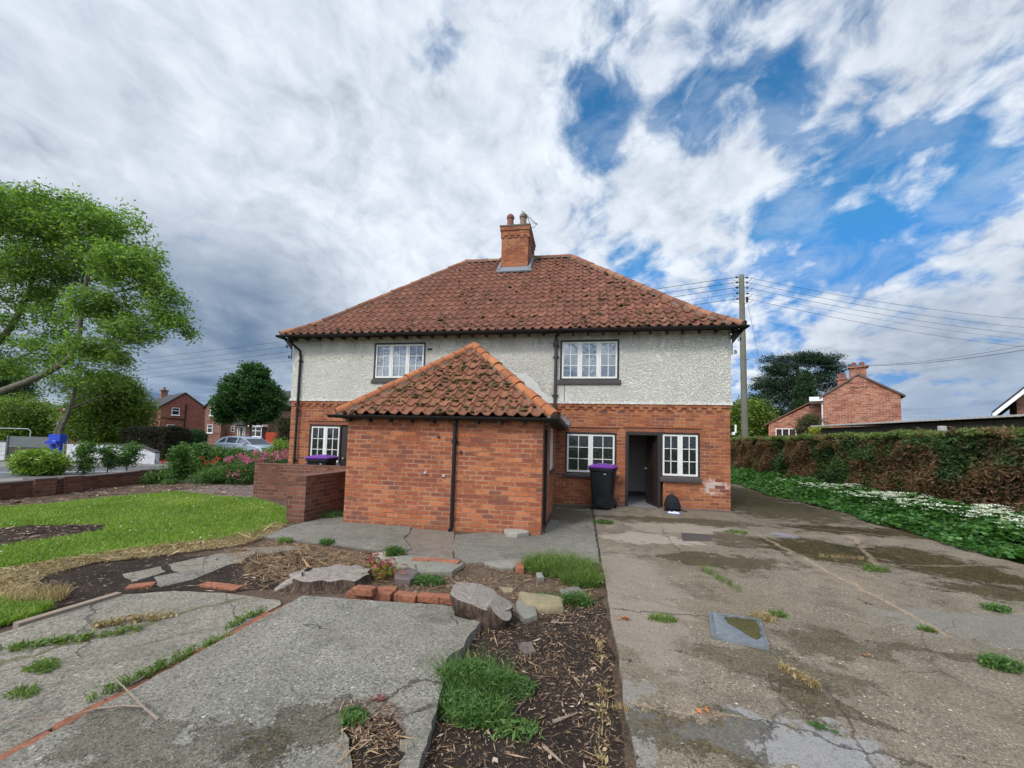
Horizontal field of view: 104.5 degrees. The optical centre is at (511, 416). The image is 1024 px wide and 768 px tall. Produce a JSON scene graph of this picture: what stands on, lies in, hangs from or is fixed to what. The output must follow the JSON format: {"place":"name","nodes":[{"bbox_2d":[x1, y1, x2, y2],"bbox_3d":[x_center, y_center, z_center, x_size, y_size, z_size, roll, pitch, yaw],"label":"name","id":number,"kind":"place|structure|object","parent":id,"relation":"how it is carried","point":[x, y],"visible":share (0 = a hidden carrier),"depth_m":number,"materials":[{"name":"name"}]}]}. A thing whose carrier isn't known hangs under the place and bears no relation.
{"place":"outdoors","nodes":[
{"label":"outdoors","id":0,"kind":"place"},
{"bbox_2d":[4,435,48,460],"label":"metal gate","id":1,"kind":"structure","parent":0,"point":[12,442],"depth_m":19.66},
{"bbox_2d":[0,467,167,478],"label":"road","id":2,"kind":"structure","parent":0,"point":[4,473],"depth_m":14.97,"materials":[{"name":"asphalt"}]},
{"bbox_2d":[96,443,120,472],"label":"shrub","id":3,"kind":"object","parent":2,"relation":"on","point":[106,452],"visible":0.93,"depth_m":15.05,"materials":[{"name":"green plant"}]},
{"bbox_2d":[106,439,147,470],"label":"shrub","id":4,"kind":"object","parent":2,"relation":"on","point":[125,456],"visible":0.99,"depth_m":15.30,"materials":[{"name":"green plant"}]},
{"bbox_2d":[208,444,287,468],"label":"shrub","id":5,"kind":"object","parent":2,"relation":"on","point":[220,451],"visible":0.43,"depth_m":15.27,"materials":[{"name":"green plant"}]},
{"bbox_2d":[0,484,170,506],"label":"dark border soil","id":6,"kind":"structure","parent":0,"point":[157,488],"depth_m":9.92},
{"bbox_2d":[0,483,256,506],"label":"leaf litter","id":7,"kind":"object","parent":6,"relation":"on","point":[196,485],"visible":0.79,"depth_m":10.67,"materials":[{"name":"brown plant"}]},
{"bbox_2d":[0,591,280,754],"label":"concrete path","id":8,"kind":"structure","parent":0,"point":[86,665],"depth_m":2.90,"materials":[{"name":"concrete"}]},
{"bbox_2d":[2,681,41,699],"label":"weed","id":9,"kind":"object","parent":8,"relation":"on","point":[23,693],"visible":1,"depth_m":2.36,"materials":[{"name":"green plant"}]},
{"bbox_2d":[19,655,63,673],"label":"weed","id":10,"kind":"object","parent":8,"relation":"on","point":[46,664],"visible":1,"depth_m":2.60,"materials":[{"name":"green plant"}]},
{"bbox_2d":[12,592,121,628],"bbox_3d":[-3.880,1.694,3.498,0.070,0.050,0.683,1,-4,15],"label":"edging board","id":11,"kind":"object","parent":8,"relation":"on","point":[20,623],"visible":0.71,"depth_m":3.43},
{"bbox_2d":[0,623,144,652],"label":"weed","id":12,"kind":"object","parent":8,"relation":"on","point":[13,647],"visible":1,"depth_m":2.94,"materials":[{"name":"green plant"}]},
{"bbox_2d":[87,608,176,628],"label":"weed","id":13,"kind":"object","parent":8,"relation":"on","point":[137,618],"visible":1,"depth_m":3.29,"materials":[{"name":"beige plant"}]},
{"bbox_2d":[122,566,165,582],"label":"old paving","id":14,"kind":"structure","parent":0,"point":[140,575],"depth_m":4.48,"materials":[{"name":"concrete"}]},
{"bbox_2d":[0,490,289,568],"bbox_3d":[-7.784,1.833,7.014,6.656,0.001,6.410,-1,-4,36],"label":"lawn","id":15,"kind":"structure","parent":0,"point":[127,531],"depth_m":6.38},
{"bbox_2d":[0,524,106,545],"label":"dug soil oval","id":16,"kind":"object","parent":15,"relation":"on","point":[40,531],"visible":0.72,"depth_m":6.20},
{"bbox_2d":[0,523,104,544],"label":"bark chippings","id":17,"kind":"object","parent":16,"relation":"on","point":[32,533],"visible":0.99,"depth_m":6.14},
{"bbox_2d":[150,387,205,429],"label":"house","id":18,"kind":"structure","parent":0,"point":[186,410],"depth_m":50.08,"materials":[{"name":"red brick"}]},
{"bbox_2d":[154,566,225,586],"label":"old paving","id":19,"kind":"structure","parent":0,"point":[168,579],"depth_m":4.44,"materials":[{"name":"grey concrete"}]},
{"bbox_2d":[169,551,255,571],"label":"old paving","id":20,"kind":"structure","parent":0,"point":[208,561],"depth_m":4.97,"materials":[{"name":"concrete"}]},
{"bbox_2d":[202,391,290,442],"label":"house","id":21,"kind":"structure","parent":0,"point":[215,432],"depth_m":45.92,"materials":[{"name":"brown brick"}]},
{"bbox_2d":[257,517,410,551],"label":"patio paving","id":22,"kind":"structure","parent":0,"point":[363,536],"depth_m":6.54,"materials":[{"name":"grey concrete"}]},
{"bbox_2d":[405,528,453,557],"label":"patio paving","id":23,"kind":"structure","parent":0,"point":[431,543],"depth_m":6.18,"materials":[{"name":"brown concrete"}]},
{"bbox_2d":[350,596,624,767],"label":"dark soil strip","id":24,"kind":"object","parent":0,"point":[534,752],"visible":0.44,"depth_m":2.46,"materials":[{"name":"soil"}]},
{"bbox_2d":[344,716,404,767],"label":"mulch","id":25,"kind":"object","parent":24,"relation":"on","point":[395,758],"visible":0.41,"depth_m":1.98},
{"bbox_2d":[337,705,372,730],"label":"weed","id":26,"kind":"object","parent":25,"relation":"on","point":[353,715],"visible":0.98,"depth_m":2.16,"materials":[{"name":"green plant"}]},
{"bbox_2d":[330,705,416,767],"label":"dead stems","id":27,"kind":"object","parent":25,"relation":"on","point":[365,761],"visible":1,"depth_m":1.99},
{"bbox_2d":[425,672,522,735],"bbox_3d":[-0.209,1.697,2.382,0.599,0.164,0.488,0,-4,30],"label":"weed","id":28,"kind":"object","parent":24,"relation":"on","point":[464,705],"visible":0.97,"depth_m":2.30,"materials":[{"name":"green plant"}]},
{"bbox_2d":[421,639,526,697],"bbox_3d":[-0.242,1.681,2.600,0.790,0.207,0.644,1,-4,10],"label":"weed","id":29,"kind":"object","parent":24,"relation":"on","point":[468,668],"visible":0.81,"depth_m":2.56,"materials":[{"name":"green plant"}]},
{"bbox_2d":[450,583,512,619],"bbox_3d":[-0.277,1.720,3.647,0.591,0.262,0.500,1,-4,10],"label":"tree stump","id":30,"kind":"object","parent":24,"relation":"on","point":[469,601],"visible":0.78,"depth_m":3.54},
{"bbox_2d":[350,595,626,767],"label":"bark chippings","id":31,"kind":"object","parent":24,"relation":"on","point":[494,759],"visible":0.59,"depth_m":2.50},
{"bbox_2d":[473,597,510,631],"bbox_3d":[-0.176,1.768,3.500,0.356,0.357,0.296,1,-4,10],"label":"tree stump","id":32,"kind":"object","parent":24,"relation":"on","point":[495,616],"visible":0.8,"depth_m":3.38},
{"bbox_2d":[486,710,545,747],"bbox_3d":[0.008,1.739,2.232,0.391,0.082,0.266,1,-4,10],"label":"weed","id":33,"kind":"object","parent":24,"relation":"on","point":[529,729],"visible":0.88,"depth_m":2.20,"materials":[{"name":"green plant"}]},
{"bbox_2d":[494,666,539,702],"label":"weed","id":34,"kind":"object","parent":24,"relation":"on","point":[523,692],"visible":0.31,"depth_m":2.56,"materials":[{"name":"green plant"}]},
{"bbox_2d":[514,599,536,623],"bbox_3d":[0.131,1.841,3.738,0.239,0.095,0.439,1,-4,10],"label":"stone","id":35,"kind":"object","parent":24,"relation":"on","point":[525,613],"visible":0.81,"depth_m":3.65,"materials":[{"name":"grey stone"}]},
{"bbox_2d":[426,596,630,767],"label":"dead stems","id":36,"kind":"object","parent":24,"relation":"on","point":[544,698],"depth_m":2.56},
{"bbox_2d":[518,591,563,613],"bbox_3d":[0.272,1.839,3.897,0.477,0.126,0.306,1,-4,10],"label":"stone","id":37,"kind":"object","parent":24,"relation":"on","point":[544,603],"visible":0.83,"depth_m":3.81,"materials":[{"name":"yellow stone"}]},
{"bbox_2d":[559,585,596,607],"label":"weed","id":38,"kind":"object","parent":24,"relation":"on","point":[577,597],"visible":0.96,"depth_m":3.97,"materials":[{"name":"green plant"}]},
{"bbox_2d":[0,434,1023,564],"bbox_3d":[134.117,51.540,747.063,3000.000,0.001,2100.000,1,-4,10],"label":"ground","id":39,"kind":"structure","parent":0,"point":[1019,560],"depth_m":7.66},
{"bbox_2d":[0,348,47,446],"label":"conifer tree","id":40,"kind":"object","parent":39,"relation":"on","point":[4,382],"visible":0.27,"depth_m":32.82,"materials":[{"name":"green plant"}]},
{"bbox_2d":[0,392,59,440],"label":"bush","id":41,"kind":"object","parent":39,"relation":"on","point":[15,412],"visible":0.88,"depth_m":26.32,"materials":[{"name":"green plant"}]},
{"bbox_2d":[5,445,75,475],"bbox_3d":[-16.540,1.630,13.893,2.174,1.316,1.513,1,-4,10],"label":"shrub","id":42,"kind":"object","parent":39,"relation":"on","point":[35,462],"visible":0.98,"depth_m":13.61,"materials":[{"name":"green plant"}]},
{"bbox_2d":[11,362,150,448],"bbox_3d":[-22.639,-0.441,20.808,5.696,5.497,3.037,1,-4,10],"label":"young tree","id":43,"kind":"object","parent":39,"relation":"on","point":[62,426],"visible":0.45,"depth_m":20.89,"materials":[{"name":"plant"}]},
{"bbox_2d":[68,441,102,473],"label":"shrub","id":44,"kind":"object","parent":39,"relation":"on","point":[84,452],"visible":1,"depth_m":14.40,"materials":[{"name":"green plant"}]},
{"bbox_2d":[0,177,204,395],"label":"ash tree","id":45,"kind":"object","parent":39,"relation":"on","point":[107,256],"visible":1,"depth_m":19.32,"materials":[{"name":"green plant"}]},
{"bbox_2d":[44,369,168,449],"bbox_3d":[-26.381,-0.397,26.167,7.116,5.856,5.253,1,-4,10],"label":"broadleaf tree","id":46,"kind":"object","parent":39,"relation":"on","point":[106,419],"visible":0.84,"depth_m":25.13,"materials":[{"name":"green plant"}]},
{"bbox_2d":[66,443,160,463],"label":"white wall","id":47,"kind":"structure","parent":39,"relation":"on","point":[152,455],"depth_m":19.02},
{"bbox_2d":[0,465,254,499],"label":"front wall","id":48,"kind":"structure","parent":39,"relation":"on","point":[38,486],"depth_m":10.05,"materials":[{"name":"brick"}]},
{"bbox_2d":[120,425,193,460],"bbox_3d":[-20.836,1.503,23.255,3.206,2.142,2.037,1,-4,10],"label":"hedge","id":49,"kind":"object","parent":39,"relation":"on","point":[162,440],"visible":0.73,"depth_m":22.59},
{"bbox_2d":[138,467,185,484],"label":"plant","id":50,"kind":"object","parent":39,"relation":"on","point":[162,477],"visible":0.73,"depth_m":12.41,"materials":[{"name":"green plant"}]},
{"bbox_2d":[164,441,197,480],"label":"shrub","id":51,"kind":"object","parent":39,"relation":"on","point":[181,460],"visible":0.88,"depth_m":13.07,"materials":[{"name":"green plant"}]},
{"bbox_2d":[187,439,215,472],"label":"shrub","id":52,"kind":"object","parent":39,"relation":"on","point":[199,450],"visible":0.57,"depth_m":14.20,"materials":[{"name":"green plant"}]},
{"bbox_2d":[213,436,271,451],"bbox_3d":[-18.128,2.084,27.269,4.310,1.482,2.100,1,-4,16],"label":"parked car","id":53,"kind":"object","parent":39,"relation":"on","point":[249,443],"visible":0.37,"depth_m":26.94,"materials":[{"name":"silver metal"}]},
{"bbox_2d":[207,360,290,436],"bbox_3d":[-22.442,-0.923,33.954,6.769,8.080,4.722,1,-4,10],"label":"maple tree","id":54,"kind":"object","parent":39,"relation":"on","point":[251,394],"visible":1,"depth_m":33.14,"materials":[{"name":"green plant"}]},
{"bbox_2d":[269,413,290,453],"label":"conifer bush","id":55,"kind":"object","parent":39,"relation":"on","point":[283,421],"visible":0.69,"depth_m":26.74,"materials":[{"name":"green plant"}]},
{"bbox_2d":[0,482,635,767],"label":"soil bed","id":56,"kind":"object","parent":39,"relation":"on","point":[290,597],"depth_m":4.56,"materials":[{"name":"soil"}]},
{"bbox_2d":[0,731,50,760],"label":"edging brick","id":57,"kind":"object","parent":56,"relation":"on","point":[6,754],"visible":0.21,"depth_m":1.97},
{"bbox_2d":[52,700,108,731],"bbox_3d":[-2.373,1.677,2.201,0.095,0.066,0.225,1,-6,10],"label":"edging brick","id":58,"kind":"object","parent":56,"relation":"on","point":[62,723],"visible":0.26,"depth_m":2.16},
{"bbox_2d":[0,522,287,596],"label":"dead stems","id":59,"kind":"object","parent":56,"relation":"on","point":[139,554],"visible":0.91,"depth_m":5.10,"materials":[{"name":"beige plant"}]},
{"bbox_2d":[151,658,187,677],"bbox_3d":[-2.279,1.721,2.673,0.095,0.066,0.225,2,-4,13],"label":"edging brick","id":60,"kind":"object","parent":56,"relation":"on","point":[171,666],"visible":0.15,"depth_m":2.66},
{"bbox_2d":[76,628,237,702],"bbox_3d":[-2.317,1.650,2.688,0.231,0.100,0.901,0,-4,24],"label":"weed","id":61,"kind":"object","parent":60,"relation":"on","point":[160,665],"visible":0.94,"depth_m":2.60,"materials":[{"name":"green plant"}]},
{"bbox_2d":[28,551,332,607],"bbox_3d":[-3.700,1.810,4.679,3.024,0.001,1.794,3,-4,-19],"label":"dark soil patch","id":62,"kind":"object","parent":56,"relation":"on","point":[115,577],"visible":0.55,"depth_m":4.43,"materials":[{"name":"soil"}]},
{"bbox_2d":[2,580,77,603],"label":"weed","id":63,"kind":"object","parent":62,"relation":"on","point":[49,593],"visible":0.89,"depth_m":3.75,"materials":[{"name":"beige plant"}]},
{"bbox_2d":[31,547,325,603],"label":"bark chippings","id":64,"kind":"object","parent":62,"relation":"on","point":[177,573],"visible":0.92,"depth_m":4.47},
{"bbox_2d":[223,542,373,582],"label":"dead stems","id":65,"kind":"object","parent":62,"relation":"on","point":[302,559],"visible":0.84,"depth_m":5.16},
{"bbox_2d":[178,462,253,484],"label":"shrub","id":66,"kind":"object","parent":56,"relation":"on","point":[216,475],"visible":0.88,"depth_m":12.73,"materials":[{"name":"green plant"}]},
{"bbox_2d":[181,482,257,497],"bbox_3d":[-8.204,2.090,11.215,2.044,0.001,4.527,4,-4,-34],"label":"gravel bed","id":67,"kind":"object","parent":56,"relation":"on","point":[212,489],"visible":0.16,"depth_m":11.35,"materials":[{"name":"gravel"}]},
{"bbox_2d":[0,596,480,767],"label":"concrete slab","id":68,"kind":"structure","parent":56,"relation":"on","point":[222,730],"depth_m":2.35,"materials":[{"name":"concrete"}]},
{"bbox_2d":[338,693,405,747],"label":"bark chippings","id":69,"kind":"object","parent":68,"relation":"on","point":[369,724],"visible":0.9,"depth_m":2.13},
{"bbox_2d":[204,442,288,483],"bbox_3d":[-8.294,1.509,12.955,3.127,1.397,1.372,2,-4,-1],"label":"flowering plant","id":70,"kind":"object","parent":56,"relation":"on","point":[258,459],"visible":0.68,"depth_m":12.82,"materials":[{"name":"pink plant"}]},
{"bbox_2d":[253,463,345,498],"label":"garden wall","id":71,"kind":"structure","parent":56,"relation":"on","point":[271,480],"depth_m":10.17,"materials":[{"name":"brick"}]},
{"bbox_2d":[286,469,345,522],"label":"garden wall","id":72,"kind":"structure","parent":56,"relation":"on","point":[312,496],"depth_m":7.70,"materials":[{"name":"brick"}]},
{"bbox_2d":[274,564,373,594],"bbox_3d":[-2.083,1.834,4.389,1.064,0.297,0.629,2,-4,-11],"label":"tree stump","id":73,"kind":"object","parent":56,"relation":"on","point":[337,578],"visible":0.97,"depth_m":4.21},
{"bbox_2d":[346,588,367,599],"bbox_3d":[-1.533,1.776,3.971,0.225,0.070,0.108,0,-2,9],"label":"brick","id":74,"kind":"object","parent":56,"relation":"on","point":[349,595],"visible":0.34,"depth_m":3.92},
{"bbox_2d":[352,585,377,596],"bbox_3d":[-1.450,1.709,3.903,0.225,0.070,0.108,-2,-4,14],"label":"brick","id":75,"kind":"object","parent":74,"relation":"on","point":[365,590],"visible":1,"depth_m":3.86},
{"bbox_2d":[360,546,406,582],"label":"seedling","id":76,"kind":"object","parent":56,"relation":"on","point":[382,566],"visible":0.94,"depth_m":4.58,"materials":[{"name":"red plant"}]},
{"bbox_2d":[394,564,419,585],"bbox_3d":[-1.233,1.852,4.652,0.291,0.111,0.595,3,-4,-17],"label":"stone","id":77,"kind":"object","parent":56,"relation":"on","point":[408,576],"visible":0.77,"depth_m":4.47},
{"bbox_2d":[230,542,596,617],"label":"bark chippings","id":78,"kind":"object","parent":56,"relation":"on","point":[523,583],"visible":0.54,"depth_m":4.58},
{"bbox_2d":[232,541,599,619],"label":"dead stems","id":79,"kind":"object","parent":56,"relation":"on","point":[278,578],"visible":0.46,"depth_m":4.60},
{"bbox_2d":[376,555,463,577],"bbox_3d":[-1.206,1.870,4.962,1.170,0.116,0.621,1,-4,10],"label":"stone","id":80,"kind":"object","parent":56,"relation":"on","point":[446,569],"visible":0.63,"depth_m":4.86,"materials":[{"name":"grey stone"}]},
{"bbox_2d":[412,572,446,586],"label":"weed","id":81,"kind":"object","parent":56,"relation":"on","point":[430,578],"visible":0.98,"depth_m":4.45,"materials":[{"name":"green plant"}]},
{"bbox_2d":[484,558,523,570],"bbox_3d":[-0.051,1.937,5.170,0.542,0.071,0.365,3,-4,-25],"label":"stone","id":82,"kind":"object","parent":56,"relation":"on","point":[509,564],"visible":0.71,"depth_m":5.13,"materials":[{"name":"grey stone"}]},
{"bbox_2d":[515,545,605,578],"bbox_3d":[0.628,1.837,5.013,1.294,0.247,0.976,2,-4,-5],"label":"weed","id":83,"kind":"object","parent":56,"relation":"on","point":[543,562],"visible":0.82,"depth_m":4.94,"materials":[{"name":"green plant"}]},
{"bbox_2d":[550,561,610,588],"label":"weed","id":84,"kind":"object","parent":56,"relation":"on","point":[585,578],"visible":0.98,"depth_m":4.53,"materials":[{"name":"green plant"}]},
{"bbox_2d":[275,211,749,534],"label":"cottage","id":85,"kind":"structure","parent":39,"relation":"on","point":[411,407],"depth_m":10.39,"materials":[{"name":"brick"}]},
{"bbox_2d":[305,424,342,465],"bbox_3d":[-5.603,0.854,11.899,1.140,1.240,0.245,1,-4,10],"label":"window","id":86,"kind":"structure","parent":85,"relation":"in","point":[320,446],"depth_m":11.93,"materials":[{"name":"white glass"}]},
{"bbox_2d":[371,342,425,382],"bbox_3d":[-3.291,-1.577,11.599,1.700,1.200,0.130,1,-4,10],"label":"window","id":87,"kind":"structure","parent":85,"relation":"in","point":[392,361],"depth_m":11.62,"materials":[{"name":"white glass"}]},
{"bbox_2d":[558,339,620,383],"bbox_3d":[2.076,-1.474,10.656,1.660,1.210,0.130,1,-4,10],"label":"window","id":88,"kind":"structure","parent":85,"relation":"in","point":[599,359],"depth_m":10.65,"materials":[{"name":"white glass"}]},
{"bbox_2d":[563,432,618,478],"bbox_3d":[2.087,1.005,10.547,1.440,1.190,0.245,1,-4,10],"label":"window","id":89,"kind":"structure","parent":85,"relation":"in","point":[602,447],"depth_m":10.57,"materials":[{"name":"white glass"}]},
{"bbox_2d":[644,436,656,506],"bbox_3d":[3.781,1.430,10.674,0.227,1.840,0.725,2,-4,-5],"label":"door","id":90,"kind":"structure","parent":85,"relation":"in","point":[651,441],"depth_m":10.59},
{"bbox_2d":[660,432,701,482],"bbox_3d":[4.301,1.032,10.159,1.005,1.250,0.245,1,-4,10],"label":"window","id":91,"kind":"structure","parent":85,"relation":"in","point":[680,452],"depth_m":10.19,"materials":[{"name":"white glass"}]},
{"bbox_2d":[732,274,752,436],"bbox_3d":[13.343,-2.427,22.782,1.401,11.668,0.748,4,-4,-36],"label":"utility pole","id":92,"kind":"object","parent":39,"relation":"on","point":[743,384],"visible":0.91,"depth_m":22.84,"materials":[{"name":"grey wood"}]},
{"bbox_2d":[730,395,779,437],"bbox_3d":[24.303,1.252,39.989,7.581,7.030,4.366,2,-4,-4],"label":"broadleaf tree","id":93,"kind":"object","parent":39,"relation":"on","point":[760,415],"visible":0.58,"depth_m":39.11,"materials":[{"name":"green plant"}]},
{"bbox_2d":[747,348,850,416],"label":"pine tree","id":94,"kind":"object","parent":39,"relation":"on","point":[776,386],"visible":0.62,"depth_m":47.16,"materials":[{"name":"green plant"}]},
{"bbox_2d":[787,368,820,411],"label":"fir tree","id":95,"kind":"object","parent":39,"relation":"on","point":[806,389],"visible":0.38,"depth_m":43.62,"materials":[{"name":"green plant"}]},
{"bbox_2d":[791,413,826,434],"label":"bush","id":96,"kind":"object","parent":39,"relation":"on","point":[806,422],"visible":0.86,"depth_m":26.75,"materials":[{"name":"green plant"}]},
{"bbox_2d":[764,351,905,435],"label":"house","id":97,"kind":"structure","parent":39,"relation":"on","point":[858,396],"depth_m":30.55,"materials":[{"name":"brick"}]},
{"bbox_2d":[730,424,1023,540],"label":"hedge","id":98,"kind":"object","parent":39,"relation":"on","point":[976,465],"visible":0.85,"depth_m":9.86,"materials":[{"name":"plant"}]},
{"bbox_2d":[810,414,1023,433],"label":"shed","id":99,"kind":"structure","parent":39,"relation":"on","point":[1008,421],"depth_m":12.61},
{"bbox_2d":[0,0,1023,420],"label":"sky","id":100,"kind":"structure","parent":0,"point":[294,163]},
{"bbox_2d":[453,503,599,565],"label":"patio paving","id":101,"kind":"structure","parent":0,"point":[569,526],"depth_m":6.38,"materials":[{"name":"grey concrete"}]},
{"bbox_2d":[593,483,1023,767],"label":"driveway","id":102,"kind":"structure","parent":0,"point":[901,698],"depth_m":3.28,"materials":[{"name":"concrete"}]},
{"bbox_2d":[587,463,618,508],"bbox_3d":[2.257,1.706,9.814,0.640,1.098,0.826,0,-4,24],"label":"wheelie bin","id":103,"kind":"object","parent":102,"relation":"on","point":[602,477],"visible":1,"depth_m":9.52,"materials":[{"name":"black plastic"}]},
{"bbox_2d":[708,612,769,650],"bbox_3d":[1.966,1.848,3.465,0.434,0.037,0.592,0,-4,24],"label":"manhole cover","id":104,"kind":"object","parent":102,"relation":"on","point":[742,630],"visible":1,"depth_m":3.41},
{"bbox_2d":[771,656,821,690],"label":"weed","id":105,"kind":"object","parent":102,"relation":"on","point":[801,677],"visible":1,"depth_m":2.73,"materials":[{"name":"beige plant"}]},
{"bbox_2d":[730,465,1023,558],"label":"ground elder","id":106,"kind":"object","parent":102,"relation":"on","point":[770,483],"visible":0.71,"depth_m":8.50,"materials":[{"name":"green plant"}]},
{"bbox_2d":[780,478,1023,528],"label":"white umbel flowers","id":107,"kind":"object","parent":106,"relation":"on","point":[987,506],"visible":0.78,"depth_m":7.92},
{"bbox_2d":[971,647,1023,673],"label":"weed","id":108,"kind":"object","parent":102,"relation":"on","point":[987,660],"visible":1,"depth_m":2.94,"materials":[{"name":"green plant"}]},
{"bbox_2d":[991,387,1023,415],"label":"house","id":109,"kind":"structure","parent":0,"point":[1013,404],"depth_m":18.20,"materials":[{"name":"brown brick"}]},
{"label":"side passage","id":110,"kind":"structure","parent":0,"visible":0},
{"bbox_2d":[305,454,338,465],"bbox_3d":[-5.280,1.598,11.005,0.640,1.098,0.826,2,-4,-2],"label":"wheelie bin","id":111,"kind":"object","parent":110,"relation":"on","point":[321,459],"visible":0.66,"depth_m":10.67,"materials":[{"name":"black plastic"}]},
{"label":"lawn","id":112,"kind":"structure","parent":0,"visible":0},
{"bbox_2d":[0,592,57,626],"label":"lawn grass","id":113,"kind":"structure","parent":112,"relation":"on","point":[10,613],"depth_m":3.46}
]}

